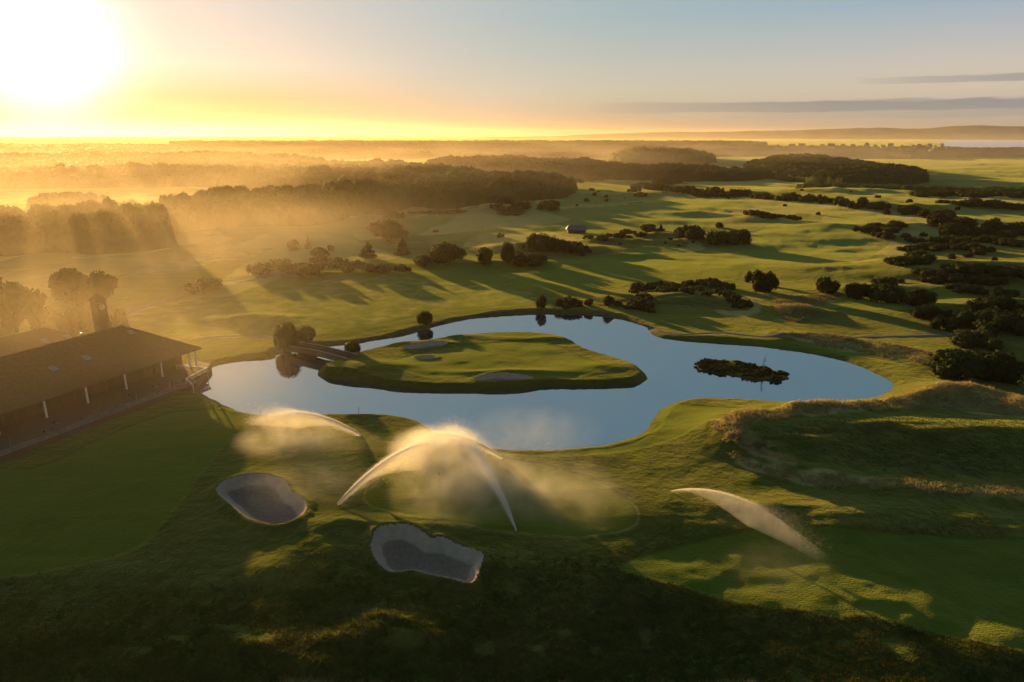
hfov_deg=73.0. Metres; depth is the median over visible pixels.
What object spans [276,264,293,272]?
shrub
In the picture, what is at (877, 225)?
shrub
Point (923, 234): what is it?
shrub
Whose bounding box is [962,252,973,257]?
shrub
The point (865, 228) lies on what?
shrub
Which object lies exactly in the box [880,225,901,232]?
shrub
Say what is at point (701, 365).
shrub
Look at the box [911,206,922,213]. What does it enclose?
shrub
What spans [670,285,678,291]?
shrub
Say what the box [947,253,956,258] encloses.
shrub
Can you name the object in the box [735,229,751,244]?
bush
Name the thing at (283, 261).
shrub
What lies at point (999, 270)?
shrub
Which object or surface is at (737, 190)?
shrub
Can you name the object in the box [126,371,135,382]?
window
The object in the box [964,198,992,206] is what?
shrub
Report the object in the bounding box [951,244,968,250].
shrub
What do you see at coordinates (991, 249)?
shrub
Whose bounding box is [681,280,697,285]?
shrub
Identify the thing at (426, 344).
sand bunker
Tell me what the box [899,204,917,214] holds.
shrub
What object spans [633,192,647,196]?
shrub
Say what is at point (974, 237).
shrub
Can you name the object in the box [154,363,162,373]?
window
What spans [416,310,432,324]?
round tree
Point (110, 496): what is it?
ground
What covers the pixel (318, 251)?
bush
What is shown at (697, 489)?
water spray
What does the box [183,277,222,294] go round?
bush
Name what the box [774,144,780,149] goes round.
house
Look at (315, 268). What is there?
shrub
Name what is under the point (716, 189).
shrub
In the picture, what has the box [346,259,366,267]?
shrub
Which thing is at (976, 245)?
shrub
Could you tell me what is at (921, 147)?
house
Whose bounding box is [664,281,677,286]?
shrub
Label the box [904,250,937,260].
shrub
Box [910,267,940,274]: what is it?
shrub
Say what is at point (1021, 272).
shrub
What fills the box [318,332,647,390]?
island
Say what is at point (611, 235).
shrub
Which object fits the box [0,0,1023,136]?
sky
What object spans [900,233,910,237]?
shrub
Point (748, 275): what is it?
bush
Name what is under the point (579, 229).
shelter
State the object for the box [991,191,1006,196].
shrub
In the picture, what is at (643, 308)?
shrub
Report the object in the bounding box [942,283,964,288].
shrub
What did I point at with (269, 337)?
path
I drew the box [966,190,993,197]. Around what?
shrub
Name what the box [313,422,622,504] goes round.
water spray
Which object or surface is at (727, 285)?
shrub
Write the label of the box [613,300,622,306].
shrub
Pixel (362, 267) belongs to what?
shrub
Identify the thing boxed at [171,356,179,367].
window
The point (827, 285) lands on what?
bush
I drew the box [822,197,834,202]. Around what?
shrub
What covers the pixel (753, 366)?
shrub
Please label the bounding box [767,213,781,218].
shrub
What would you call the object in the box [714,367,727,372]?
shrub
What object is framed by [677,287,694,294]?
shrub
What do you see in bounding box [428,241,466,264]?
bush
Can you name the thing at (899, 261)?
shrub
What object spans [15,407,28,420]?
window
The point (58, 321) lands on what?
bush
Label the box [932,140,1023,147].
sea
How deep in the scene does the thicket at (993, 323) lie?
248.59 m
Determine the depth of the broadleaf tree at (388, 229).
452.91 m
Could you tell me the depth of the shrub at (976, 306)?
270.51 m
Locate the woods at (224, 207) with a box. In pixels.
[157,177,428,233]
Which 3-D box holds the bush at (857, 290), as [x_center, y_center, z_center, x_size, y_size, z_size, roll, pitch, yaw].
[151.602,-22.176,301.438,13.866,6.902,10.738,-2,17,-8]
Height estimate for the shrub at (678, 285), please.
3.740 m
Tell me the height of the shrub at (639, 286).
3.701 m
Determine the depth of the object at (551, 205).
631.00 m
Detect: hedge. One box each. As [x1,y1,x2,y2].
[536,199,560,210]
[674,224,705,239]
[706,229,739,245]
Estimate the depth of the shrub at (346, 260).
371.66 m
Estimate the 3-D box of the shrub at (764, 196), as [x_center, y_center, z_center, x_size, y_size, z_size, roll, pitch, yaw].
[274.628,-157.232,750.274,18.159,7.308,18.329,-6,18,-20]
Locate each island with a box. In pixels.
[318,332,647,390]
[697,359,787,380]
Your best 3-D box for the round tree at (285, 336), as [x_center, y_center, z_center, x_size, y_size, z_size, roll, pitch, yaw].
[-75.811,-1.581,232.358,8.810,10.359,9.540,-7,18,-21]
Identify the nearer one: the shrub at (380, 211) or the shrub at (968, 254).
the shrub at (968, 254)
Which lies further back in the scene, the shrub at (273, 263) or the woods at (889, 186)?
the woods at (889, 186)
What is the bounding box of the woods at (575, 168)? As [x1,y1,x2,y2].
[426,154,773,181]
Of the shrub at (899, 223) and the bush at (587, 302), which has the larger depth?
the shrub at (899, 223)
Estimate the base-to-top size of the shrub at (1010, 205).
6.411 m
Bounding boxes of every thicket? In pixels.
[953,305,1023,336]
[990,307,1023,318]
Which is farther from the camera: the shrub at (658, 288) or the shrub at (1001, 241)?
the shrub at (1001, 241)
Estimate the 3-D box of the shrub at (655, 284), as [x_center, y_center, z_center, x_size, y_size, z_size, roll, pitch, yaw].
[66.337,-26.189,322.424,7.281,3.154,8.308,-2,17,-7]
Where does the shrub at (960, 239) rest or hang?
on the ground at (110, 496)
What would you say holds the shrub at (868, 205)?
on the ground at (110, 496)
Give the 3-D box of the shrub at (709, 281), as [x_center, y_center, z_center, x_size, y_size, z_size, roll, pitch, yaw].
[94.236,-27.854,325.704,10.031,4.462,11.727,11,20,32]
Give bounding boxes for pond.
[197,314,893,449]
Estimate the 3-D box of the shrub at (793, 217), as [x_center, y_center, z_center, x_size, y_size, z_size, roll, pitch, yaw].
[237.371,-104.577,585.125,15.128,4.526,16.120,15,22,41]
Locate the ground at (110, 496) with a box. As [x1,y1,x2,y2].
[0,136,1023,681]
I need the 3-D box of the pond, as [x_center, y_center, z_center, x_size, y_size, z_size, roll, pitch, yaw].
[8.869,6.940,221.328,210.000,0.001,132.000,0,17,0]
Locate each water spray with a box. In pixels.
[240,402,361,435]
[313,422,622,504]
[390,426,503,458]
[431,418,516,531]
[670,488,830,563]
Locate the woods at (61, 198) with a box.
[25,191,158,209]
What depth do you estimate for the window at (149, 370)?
202.87 m
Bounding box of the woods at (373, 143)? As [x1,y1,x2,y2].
[169,139,767,146]
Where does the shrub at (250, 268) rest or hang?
on the ground at (110, 496)
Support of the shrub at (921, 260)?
on the ground at (110, 496)
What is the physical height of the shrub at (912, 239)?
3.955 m
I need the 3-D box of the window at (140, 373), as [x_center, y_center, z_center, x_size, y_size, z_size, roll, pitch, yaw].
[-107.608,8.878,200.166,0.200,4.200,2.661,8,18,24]
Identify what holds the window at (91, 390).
in the clubhouse
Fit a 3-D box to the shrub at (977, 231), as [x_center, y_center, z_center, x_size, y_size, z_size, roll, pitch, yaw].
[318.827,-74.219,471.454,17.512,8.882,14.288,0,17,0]
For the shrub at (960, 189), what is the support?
on the ground at (110, 496)
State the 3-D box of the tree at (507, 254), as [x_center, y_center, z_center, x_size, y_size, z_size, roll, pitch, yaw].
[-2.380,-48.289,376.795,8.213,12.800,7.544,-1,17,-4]
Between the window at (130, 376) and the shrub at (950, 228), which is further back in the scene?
the shrub at (950, 228)
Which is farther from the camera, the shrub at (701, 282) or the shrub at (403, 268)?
the shrub at (403, 268)
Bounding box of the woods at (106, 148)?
[0,142,197,153]
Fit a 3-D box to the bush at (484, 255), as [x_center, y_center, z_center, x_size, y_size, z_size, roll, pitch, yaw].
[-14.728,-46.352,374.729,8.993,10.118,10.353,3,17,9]
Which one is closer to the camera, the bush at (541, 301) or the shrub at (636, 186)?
the bush at (541, 301)
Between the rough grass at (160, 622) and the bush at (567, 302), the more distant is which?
the bush at (567, 302)
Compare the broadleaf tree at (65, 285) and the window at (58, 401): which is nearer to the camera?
the window at (58, 401)
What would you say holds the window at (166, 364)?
in the clubhouse
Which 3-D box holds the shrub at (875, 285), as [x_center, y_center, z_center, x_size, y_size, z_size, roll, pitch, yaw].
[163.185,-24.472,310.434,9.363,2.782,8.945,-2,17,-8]
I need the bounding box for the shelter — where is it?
[566,225,587,233]
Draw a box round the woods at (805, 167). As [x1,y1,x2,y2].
[742,152,929,184]
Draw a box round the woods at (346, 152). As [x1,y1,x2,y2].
[177,143,440,159]
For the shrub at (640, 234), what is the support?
on the ground at (110, 496)
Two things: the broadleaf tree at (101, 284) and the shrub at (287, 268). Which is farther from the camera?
the shrub at (287, 268)
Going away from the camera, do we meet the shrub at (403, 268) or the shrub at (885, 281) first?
the shrub at (885, 281)
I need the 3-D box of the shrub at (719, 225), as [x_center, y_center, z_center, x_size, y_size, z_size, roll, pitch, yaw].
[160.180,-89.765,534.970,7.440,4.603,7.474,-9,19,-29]
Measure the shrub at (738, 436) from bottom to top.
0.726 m
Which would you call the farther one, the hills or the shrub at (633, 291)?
the hills
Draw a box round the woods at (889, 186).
[795,180,1023,192]
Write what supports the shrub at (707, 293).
on the ground at (110, 496)
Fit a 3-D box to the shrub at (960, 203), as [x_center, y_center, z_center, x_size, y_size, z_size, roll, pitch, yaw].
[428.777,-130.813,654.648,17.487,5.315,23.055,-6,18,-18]
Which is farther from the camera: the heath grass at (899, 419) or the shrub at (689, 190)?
the shrub at (689, 190)
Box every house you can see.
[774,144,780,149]
[828,143,834,147]
[916,144,925,150]
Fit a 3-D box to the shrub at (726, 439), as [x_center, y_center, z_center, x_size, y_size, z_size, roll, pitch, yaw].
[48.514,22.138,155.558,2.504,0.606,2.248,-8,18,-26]
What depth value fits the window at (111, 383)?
192.48 m
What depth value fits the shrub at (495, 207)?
619.62 m
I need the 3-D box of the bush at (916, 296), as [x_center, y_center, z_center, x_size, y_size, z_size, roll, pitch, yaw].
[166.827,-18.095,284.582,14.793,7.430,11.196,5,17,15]
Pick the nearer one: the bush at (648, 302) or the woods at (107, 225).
the bush at (648, 302)
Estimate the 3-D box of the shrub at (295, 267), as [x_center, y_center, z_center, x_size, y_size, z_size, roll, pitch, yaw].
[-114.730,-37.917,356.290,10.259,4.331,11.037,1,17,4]
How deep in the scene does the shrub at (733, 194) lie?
787.08 m
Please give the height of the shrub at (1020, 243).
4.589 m
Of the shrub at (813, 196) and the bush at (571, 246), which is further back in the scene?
the shrub at (813, 196)
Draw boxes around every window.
[2,411,15,424]
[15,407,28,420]
[28,403,40,416]
[40,399,52,412]
[52,395,63,408]
[63,391,74,404]
[75,388,85,400]
[87,384,96,395]
[96,381,106,392]
[106,378,116,389]
[116,375,124,385]
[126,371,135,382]
[136,368,144,379]
[145,365,153,376]
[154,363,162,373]
[163,359,171,369]
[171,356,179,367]
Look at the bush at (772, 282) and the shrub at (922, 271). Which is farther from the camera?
the shrub at (922, 271)
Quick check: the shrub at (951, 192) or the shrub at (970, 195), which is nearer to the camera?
the shrub at (970, 195)
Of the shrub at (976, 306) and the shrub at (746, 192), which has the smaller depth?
the shrub at (976, 306)
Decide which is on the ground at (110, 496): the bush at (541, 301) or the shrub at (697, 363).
the bush at (541, 301)
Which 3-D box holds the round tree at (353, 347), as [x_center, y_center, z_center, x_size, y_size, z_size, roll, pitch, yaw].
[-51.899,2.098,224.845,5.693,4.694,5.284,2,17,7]
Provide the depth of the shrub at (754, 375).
206.84 m
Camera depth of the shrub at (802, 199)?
714.75 m
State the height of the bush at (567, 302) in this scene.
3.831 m
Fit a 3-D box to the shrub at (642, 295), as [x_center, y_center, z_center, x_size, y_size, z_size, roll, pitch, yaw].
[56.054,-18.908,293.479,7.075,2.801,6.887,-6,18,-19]
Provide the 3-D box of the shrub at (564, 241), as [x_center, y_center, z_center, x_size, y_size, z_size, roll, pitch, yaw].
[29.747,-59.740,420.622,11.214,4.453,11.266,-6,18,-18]
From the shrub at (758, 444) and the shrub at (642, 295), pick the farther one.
the shrub at (642, 295)
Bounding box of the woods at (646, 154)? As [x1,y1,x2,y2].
[608,144,716,164]
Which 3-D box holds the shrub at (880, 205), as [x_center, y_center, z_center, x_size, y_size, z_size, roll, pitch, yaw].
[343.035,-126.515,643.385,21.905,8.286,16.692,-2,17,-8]
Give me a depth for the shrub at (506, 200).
633.46 m
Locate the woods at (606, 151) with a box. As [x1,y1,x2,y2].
[425,145,977,158]
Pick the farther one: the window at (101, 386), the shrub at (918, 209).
the shrub at (918, 209)
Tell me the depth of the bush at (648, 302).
282.73 m
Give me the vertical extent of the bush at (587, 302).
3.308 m
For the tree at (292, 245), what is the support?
on the ground at (110, 496)
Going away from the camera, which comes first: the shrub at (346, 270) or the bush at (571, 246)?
the shrub at (346, 270)
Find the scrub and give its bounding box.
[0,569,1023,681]
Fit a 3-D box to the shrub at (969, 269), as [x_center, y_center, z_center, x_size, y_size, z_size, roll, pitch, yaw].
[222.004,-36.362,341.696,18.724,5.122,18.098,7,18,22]
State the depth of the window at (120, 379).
194.79 m
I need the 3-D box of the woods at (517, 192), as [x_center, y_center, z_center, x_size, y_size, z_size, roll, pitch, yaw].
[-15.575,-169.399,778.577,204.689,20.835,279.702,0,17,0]
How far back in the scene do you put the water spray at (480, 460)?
140.94 m
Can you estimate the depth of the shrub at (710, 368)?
213.14 m
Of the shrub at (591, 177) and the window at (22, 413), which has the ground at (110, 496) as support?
the shrub at (591, 177)
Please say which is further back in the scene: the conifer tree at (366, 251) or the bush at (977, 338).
the conifer tree at (366, 251)
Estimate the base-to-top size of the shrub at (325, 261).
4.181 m
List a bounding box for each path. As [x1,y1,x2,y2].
[125,273,301,314]
[191,335,272,339]
[648,329,1009,337]
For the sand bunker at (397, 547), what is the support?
on the ground at (110, 496)
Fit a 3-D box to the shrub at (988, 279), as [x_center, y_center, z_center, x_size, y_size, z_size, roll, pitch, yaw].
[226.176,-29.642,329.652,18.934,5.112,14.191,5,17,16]
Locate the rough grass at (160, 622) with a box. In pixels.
[0,506,1023,681]
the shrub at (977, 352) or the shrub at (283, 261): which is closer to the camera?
the shrub at (977, 352)
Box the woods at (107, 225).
[0,193,178,255]
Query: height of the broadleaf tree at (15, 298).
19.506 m
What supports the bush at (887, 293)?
on the ground at (110, 496)
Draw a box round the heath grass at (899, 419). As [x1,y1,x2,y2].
[754,415,1023,477]
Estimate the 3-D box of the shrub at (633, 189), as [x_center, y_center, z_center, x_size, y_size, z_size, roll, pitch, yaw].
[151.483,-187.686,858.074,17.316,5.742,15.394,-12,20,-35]
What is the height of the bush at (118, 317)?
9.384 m
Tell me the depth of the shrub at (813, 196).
713.77 m
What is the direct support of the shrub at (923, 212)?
on the ground at (110, 496)
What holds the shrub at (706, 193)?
on the ground at (110, 496)
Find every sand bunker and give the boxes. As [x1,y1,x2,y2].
[216,473,307,523]
[370,523,483,582]
[402,340,447,349]
[414,355,436,358]
[474,372,532,380]
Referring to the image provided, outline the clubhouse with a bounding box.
[0,293,211,462]
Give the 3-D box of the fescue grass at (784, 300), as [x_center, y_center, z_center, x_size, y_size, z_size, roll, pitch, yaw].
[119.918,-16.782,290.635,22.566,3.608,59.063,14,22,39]
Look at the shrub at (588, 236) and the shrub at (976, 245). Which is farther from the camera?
the shrub at (588, 236)
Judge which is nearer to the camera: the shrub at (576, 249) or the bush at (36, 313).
the bush at (36, 313)
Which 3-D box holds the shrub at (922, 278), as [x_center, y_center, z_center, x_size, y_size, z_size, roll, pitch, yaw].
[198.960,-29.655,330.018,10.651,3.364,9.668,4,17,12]
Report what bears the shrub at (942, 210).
on the ground at (110, 496)
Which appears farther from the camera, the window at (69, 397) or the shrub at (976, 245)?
the shrub at (976, 245)
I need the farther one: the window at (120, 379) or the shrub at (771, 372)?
the shrub at (771, 372)
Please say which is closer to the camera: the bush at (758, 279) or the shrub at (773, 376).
the shrub at (773, 376)
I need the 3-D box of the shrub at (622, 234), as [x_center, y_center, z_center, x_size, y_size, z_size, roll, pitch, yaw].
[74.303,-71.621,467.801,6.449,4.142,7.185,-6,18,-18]
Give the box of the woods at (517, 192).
[424,179,577,209]
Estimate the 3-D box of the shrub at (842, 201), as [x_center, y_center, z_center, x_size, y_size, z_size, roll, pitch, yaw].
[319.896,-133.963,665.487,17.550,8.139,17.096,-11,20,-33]
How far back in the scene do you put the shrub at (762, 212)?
569.29 m
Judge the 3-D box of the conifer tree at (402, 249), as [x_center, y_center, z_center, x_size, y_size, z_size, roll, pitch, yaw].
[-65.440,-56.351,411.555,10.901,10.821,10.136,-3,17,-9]
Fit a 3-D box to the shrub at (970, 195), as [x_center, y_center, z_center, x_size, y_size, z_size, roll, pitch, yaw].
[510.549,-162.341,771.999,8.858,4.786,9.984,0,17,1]
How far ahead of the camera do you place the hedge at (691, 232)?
453.00 m
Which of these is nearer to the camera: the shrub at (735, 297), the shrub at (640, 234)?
the shrub at (735, 297)
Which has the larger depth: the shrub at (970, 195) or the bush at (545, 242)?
the shrub at (970, 195)
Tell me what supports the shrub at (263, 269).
on the ground at (110, 496)
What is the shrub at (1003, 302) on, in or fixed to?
on the ground at (110, 496)
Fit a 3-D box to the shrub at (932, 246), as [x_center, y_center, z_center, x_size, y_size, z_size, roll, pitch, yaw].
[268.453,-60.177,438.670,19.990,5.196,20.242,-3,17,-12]
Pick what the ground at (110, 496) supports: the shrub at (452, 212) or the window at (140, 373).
the shrub at (452, 212)
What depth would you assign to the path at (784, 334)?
246.83 m
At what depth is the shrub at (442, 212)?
618.87 m
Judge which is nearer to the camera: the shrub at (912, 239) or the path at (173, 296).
the path at (173, 296)
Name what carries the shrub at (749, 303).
on the ground at (110, 496)
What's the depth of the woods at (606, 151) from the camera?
2501.05 m
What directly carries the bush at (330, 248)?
on the ground at (110, 496)
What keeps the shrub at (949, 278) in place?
on the ground at (110, 496)
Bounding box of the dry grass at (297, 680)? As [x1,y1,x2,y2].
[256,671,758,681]
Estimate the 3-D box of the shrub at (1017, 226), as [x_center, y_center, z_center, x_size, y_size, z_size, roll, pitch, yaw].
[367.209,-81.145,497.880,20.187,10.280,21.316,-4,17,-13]
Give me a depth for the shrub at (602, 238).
445.72 m
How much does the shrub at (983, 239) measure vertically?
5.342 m
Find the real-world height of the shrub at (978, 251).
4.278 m
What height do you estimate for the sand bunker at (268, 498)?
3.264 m
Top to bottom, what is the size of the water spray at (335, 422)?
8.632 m
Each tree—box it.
[0,280,46,331]
[48,267,88,305]
[79,270,117,303]
[273,322,299,350]
[287,239,299,251]
[298,325,315,341]
[304,236,311,248]
[344,341,360,353]
[358,241,377,258]
[366,218,408,241]
[394,238,411,254]
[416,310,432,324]
[500,241,514,262]
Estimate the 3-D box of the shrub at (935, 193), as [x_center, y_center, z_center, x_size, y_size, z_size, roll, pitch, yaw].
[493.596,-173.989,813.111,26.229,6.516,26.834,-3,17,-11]
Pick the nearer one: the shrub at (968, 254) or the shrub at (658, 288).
the shrub at (658, 288)
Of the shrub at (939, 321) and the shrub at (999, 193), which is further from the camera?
the shrub at (999, 193)
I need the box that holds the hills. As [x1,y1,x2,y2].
[487,125,1023,139]
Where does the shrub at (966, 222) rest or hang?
on the ground at (110, 496)
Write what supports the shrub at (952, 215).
on the ground at (110, 496)
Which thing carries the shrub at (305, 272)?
on the ground at (110, 496)
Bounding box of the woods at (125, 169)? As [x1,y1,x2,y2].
[0,150,573,206]
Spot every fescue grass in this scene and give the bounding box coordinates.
[711,380,1023,497]
[770,292,843,321]
[782,330,934,364]
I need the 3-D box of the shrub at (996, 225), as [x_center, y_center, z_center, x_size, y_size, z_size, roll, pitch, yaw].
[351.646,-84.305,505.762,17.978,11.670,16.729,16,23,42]
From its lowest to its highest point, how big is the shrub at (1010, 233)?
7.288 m
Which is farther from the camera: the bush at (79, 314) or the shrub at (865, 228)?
the shrub at (865, 228)
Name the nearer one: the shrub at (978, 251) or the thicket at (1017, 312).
the thicket at (1017, 312)
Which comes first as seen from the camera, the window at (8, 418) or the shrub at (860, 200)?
the window at (8, 418)
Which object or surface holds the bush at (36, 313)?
on the ground at (110, 496)
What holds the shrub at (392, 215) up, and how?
on the ground at (110, 496)
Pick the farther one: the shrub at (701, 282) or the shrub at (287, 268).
the shrub at (287, 268)
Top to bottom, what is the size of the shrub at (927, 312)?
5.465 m
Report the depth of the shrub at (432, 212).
619.72 m
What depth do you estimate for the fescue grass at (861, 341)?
230.47 m
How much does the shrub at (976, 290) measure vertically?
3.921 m
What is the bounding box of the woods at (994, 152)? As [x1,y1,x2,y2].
[907,147,1023,159]
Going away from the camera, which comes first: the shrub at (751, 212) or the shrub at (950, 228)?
the shrub at (950, 228)
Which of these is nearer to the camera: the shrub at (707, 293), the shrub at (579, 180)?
the shrub at (707, 293)
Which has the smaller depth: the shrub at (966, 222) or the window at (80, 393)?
the window at (80, 393)
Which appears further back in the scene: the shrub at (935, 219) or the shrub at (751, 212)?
the shrub at (751, 212)
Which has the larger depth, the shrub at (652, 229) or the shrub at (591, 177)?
the shrub at (591, 177)
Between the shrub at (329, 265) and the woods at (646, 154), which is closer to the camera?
the shrub at (329, 265)
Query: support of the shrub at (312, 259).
on the ground at (110, 496)
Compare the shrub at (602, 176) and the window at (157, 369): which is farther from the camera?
the shrub at (602, 176)
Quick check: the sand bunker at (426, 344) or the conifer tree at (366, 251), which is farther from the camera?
the conifer tree at (366, 251)
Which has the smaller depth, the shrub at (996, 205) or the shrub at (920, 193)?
the shrub at (996, 205)
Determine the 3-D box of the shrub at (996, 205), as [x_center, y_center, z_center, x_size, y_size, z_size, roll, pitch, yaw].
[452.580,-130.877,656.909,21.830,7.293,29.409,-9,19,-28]
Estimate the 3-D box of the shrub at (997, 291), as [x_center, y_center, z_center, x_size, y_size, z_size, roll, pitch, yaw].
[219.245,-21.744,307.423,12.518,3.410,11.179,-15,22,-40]
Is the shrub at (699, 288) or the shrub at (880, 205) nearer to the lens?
the shrub at (699, 288)
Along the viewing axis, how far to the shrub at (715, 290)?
311.73 m
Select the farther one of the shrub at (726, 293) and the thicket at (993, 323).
the shrub at (726, 293)
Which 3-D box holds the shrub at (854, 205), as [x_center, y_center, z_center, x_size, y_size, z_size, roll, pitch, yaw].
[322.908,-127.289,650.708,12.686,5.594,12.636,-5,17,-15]
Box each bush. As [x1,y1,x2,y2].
[26,301,54,329]
[44,311,72,332]
[64,301,93,332]
[110,308,129,327]
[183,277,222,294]
[310,246,329,257]
[327,245,334,251]
[413,255,431,266]
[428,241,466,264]
[476,247,492,265]
[512,251,548,266]
[524,233,559,251]
[536,295,546,307]
[553,295,583,308]
[559,241,588,252]
[584,299,593,305]
[603,295,614,305]
[626,296,654,308]
[640,224,656,230]
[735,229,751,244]
[744,270,751,282]
[751,269,768,292]
[764,270,778,291]
[815,275,840,293]
[843,282,874,299]
[868,284,905,303]
[899,288,938,305]
[928,348,997,381]
[948,328,1003,351]
[981,349,1023,385]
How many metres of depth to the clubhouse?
186.56 m
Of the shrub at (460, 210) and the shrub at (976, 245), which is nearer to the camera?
the shrub at (976, 245)
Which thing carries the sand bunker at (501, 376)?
on the island at (460, 362)
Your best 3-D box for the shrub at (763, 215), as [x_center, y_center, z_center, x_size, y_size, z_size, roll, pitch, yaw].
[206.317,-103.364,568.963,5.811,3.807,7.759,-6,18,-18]
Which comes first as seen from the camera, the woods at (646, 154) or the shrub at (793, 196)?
the shrub at (793, 196)
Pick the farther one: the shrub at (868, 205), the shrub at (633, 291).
the shrub at (868, 205)
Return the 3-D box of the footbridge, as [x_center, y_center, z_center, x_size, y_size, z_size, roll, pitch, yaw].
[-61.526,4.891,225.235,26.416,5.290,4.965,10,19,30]
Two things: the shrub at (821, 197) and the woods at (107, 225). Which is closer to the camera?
the woods at (107, 225)
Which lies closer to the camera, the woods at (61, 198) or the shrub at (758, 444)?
the shrub at (758, 444)
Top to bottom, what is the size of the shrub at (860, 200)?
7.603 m
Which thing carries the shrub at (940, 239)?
on the ground at (110, 496)
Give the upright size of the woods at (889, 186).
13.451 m
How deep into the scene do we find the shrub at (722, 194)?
784.39 m
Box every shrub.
[246,262,267,274]
[254,263,275,274]
[264,259,279,270]
[267,258,292,265]
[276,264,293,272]
[284,263,299,269]
[295,265,311,275]
[297,262,324,275]
[309,256,327,262]
[313,256,329,264]
[327,259,344,267]
[331,256,349,265]
[342,267,354,272]
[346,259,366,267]
[360,263,374,271]
[368,264,390,273]
[374,208,396,214]
[382,211,405,219]
[393,264,411,271]
[417,210,426,213]
[427,210,438,213]
[436,210,447,213]
[447,210,458,214]
[453,209,466,212]
[489,203,505,210]
[494,197,513,203]
[497,205,522,215]
[511,201,531,208]
[559,239,570,245]
[574,177,583,182]
[574,245,585,252]
[582,173,599,181]
[582,235,593,238]
[594,172,608,180]
[596,235,608,241]
[601,233,617,237]
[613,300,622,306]
[618,232,625,237]
[619,229,635,233]
[626,187,641,191]
[628,289,638,293]
[630,184,641,188]
[630,282,649,290]
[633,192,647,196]
[634,231,647,236]
[635,292,653,299]
[638,306,648,311]
[642,182,655,189]
[645,227,657,232]
[645,281,662,288]
[651,183,668,190]
[654,285,670,291]
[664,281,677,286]
[667,186,685,192]
[670,282,687,291]
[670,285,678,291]
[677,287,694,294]
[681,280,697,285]
[685,187,702,194]
[692,189,714,197]
[692,285,704,290]
[694,361,706,364]
[695,278,705,285]
[697,363,707,368]
[701,290,712,295]
[704,277,720,287]
[706,186,724,192]
[706,366,714,370]
[711,281,735,289]
[712,287,727,293]
[713,191,730,197]
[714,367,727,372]
[715,222,723,227]
[717,290,735,296]
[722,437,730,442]
[725,293,741,302]
[726,191,740,197]
[729,189,742,192]
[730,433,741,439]
[731,301,745,308]
[737,299,753,306]
[740,189,752,196]
[743,209,759,214]
[746,364,757,368]
[749,372,760,377]
[753,442,765,448]
[754,192,774,199]
[756,211,769,214]
[759,213,767,217]
[766,370,778,375]
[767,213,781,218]
[769,373,781,380]
[776,195,790,200]
[778,371,788,375]
[782,192,801,200]
[783,214,802,219]
[798,194,820,201]
[799,195,814,202]
[815,194,827,200]
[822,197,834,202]
[833,197,855,206]
[847,203,863,208]
[851,225,882,232]
[857,197,868,203]
[865,283,880,290]
[866,201,874,208]
[866,222,885,227]
[869,201,891,209]
[870,231,895,238]
[870,277,897,285]
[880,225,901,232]
[882,209,890,214]
[882,276,904,282]
[883,256,913,266]
[887,220,908,227]
[895,244,926,251]
[897,254,933,264]
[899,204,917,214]
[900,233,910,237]
[904,236,920,242]
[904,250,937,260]
[908,190,932,196]
[909,303,952,319]
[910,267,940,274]
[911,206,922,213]
[916,241,951,251]
[916,275,941,283]
[917,208,930,217]
[919,232,927,235]
[925,212,953,226]
[926,235,950,242]
[926,270,965,283]
[928,190,948,195]
[929,313,965,331]
[932,188,954,195]
[932,208,956,214]
[935,199,950,203]
[937,222,966,236]
[939,187,968,190]
[940,261,984,274]
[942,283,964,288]
[943,235,974,242]
[945,212,957,218]
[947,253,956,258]
[950,200,975,205]
[950,284,990,295]
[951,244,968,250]
[953,216,978,227]
[955,190,975,196]
[961,242,986,250]
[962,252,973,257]
[962,273,1009,285]
[963,226,995,236]
[964,194,974,197]
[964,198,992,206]
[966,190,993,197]
[966,300,1004,310]
[969,234,988,241]
[970,248,986,254]
[972,294,1023,309]
[972,349,987,356]
[975,235,1008,242]
[977,262,1021,276]
[980,218,1006,232]
[982,200,1006,208]
[987,246,996,251]
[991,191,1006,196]
[991,237,1017,246]
[993,263,1023,277]
[993,287,1021,297]
[994,229,1018,238]
[999,202,1023,209]
[1002,239,1023,247]
[1003,191,1023,197]
[1003,221,1023,235]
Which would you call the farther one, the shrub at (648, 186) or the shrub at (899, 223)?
the shrub at (648, 186)
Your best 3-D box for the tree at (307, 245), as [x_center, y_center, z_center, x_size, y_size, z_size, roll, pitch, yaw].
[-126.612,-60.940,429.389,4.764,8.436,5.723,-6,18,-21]
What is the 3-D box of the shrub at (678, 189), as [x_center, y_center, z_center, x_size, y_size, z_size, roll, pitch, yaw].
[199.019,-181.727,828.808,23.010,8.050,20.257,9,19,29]
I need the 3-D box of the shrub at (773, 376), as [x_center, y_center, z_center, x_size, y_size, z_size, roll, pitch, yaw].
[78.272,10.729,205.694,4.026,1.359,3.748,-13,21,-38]
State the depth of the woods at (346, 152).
2342.64 m
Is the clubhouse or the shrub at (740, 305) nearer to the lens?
the clubhouse
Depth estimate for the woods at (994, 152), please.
2231.22 m
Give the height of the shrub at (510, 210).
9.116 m
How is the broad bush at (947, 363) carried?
on the ground at (110, 496)
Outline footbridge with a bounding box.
[288,342,357,360]

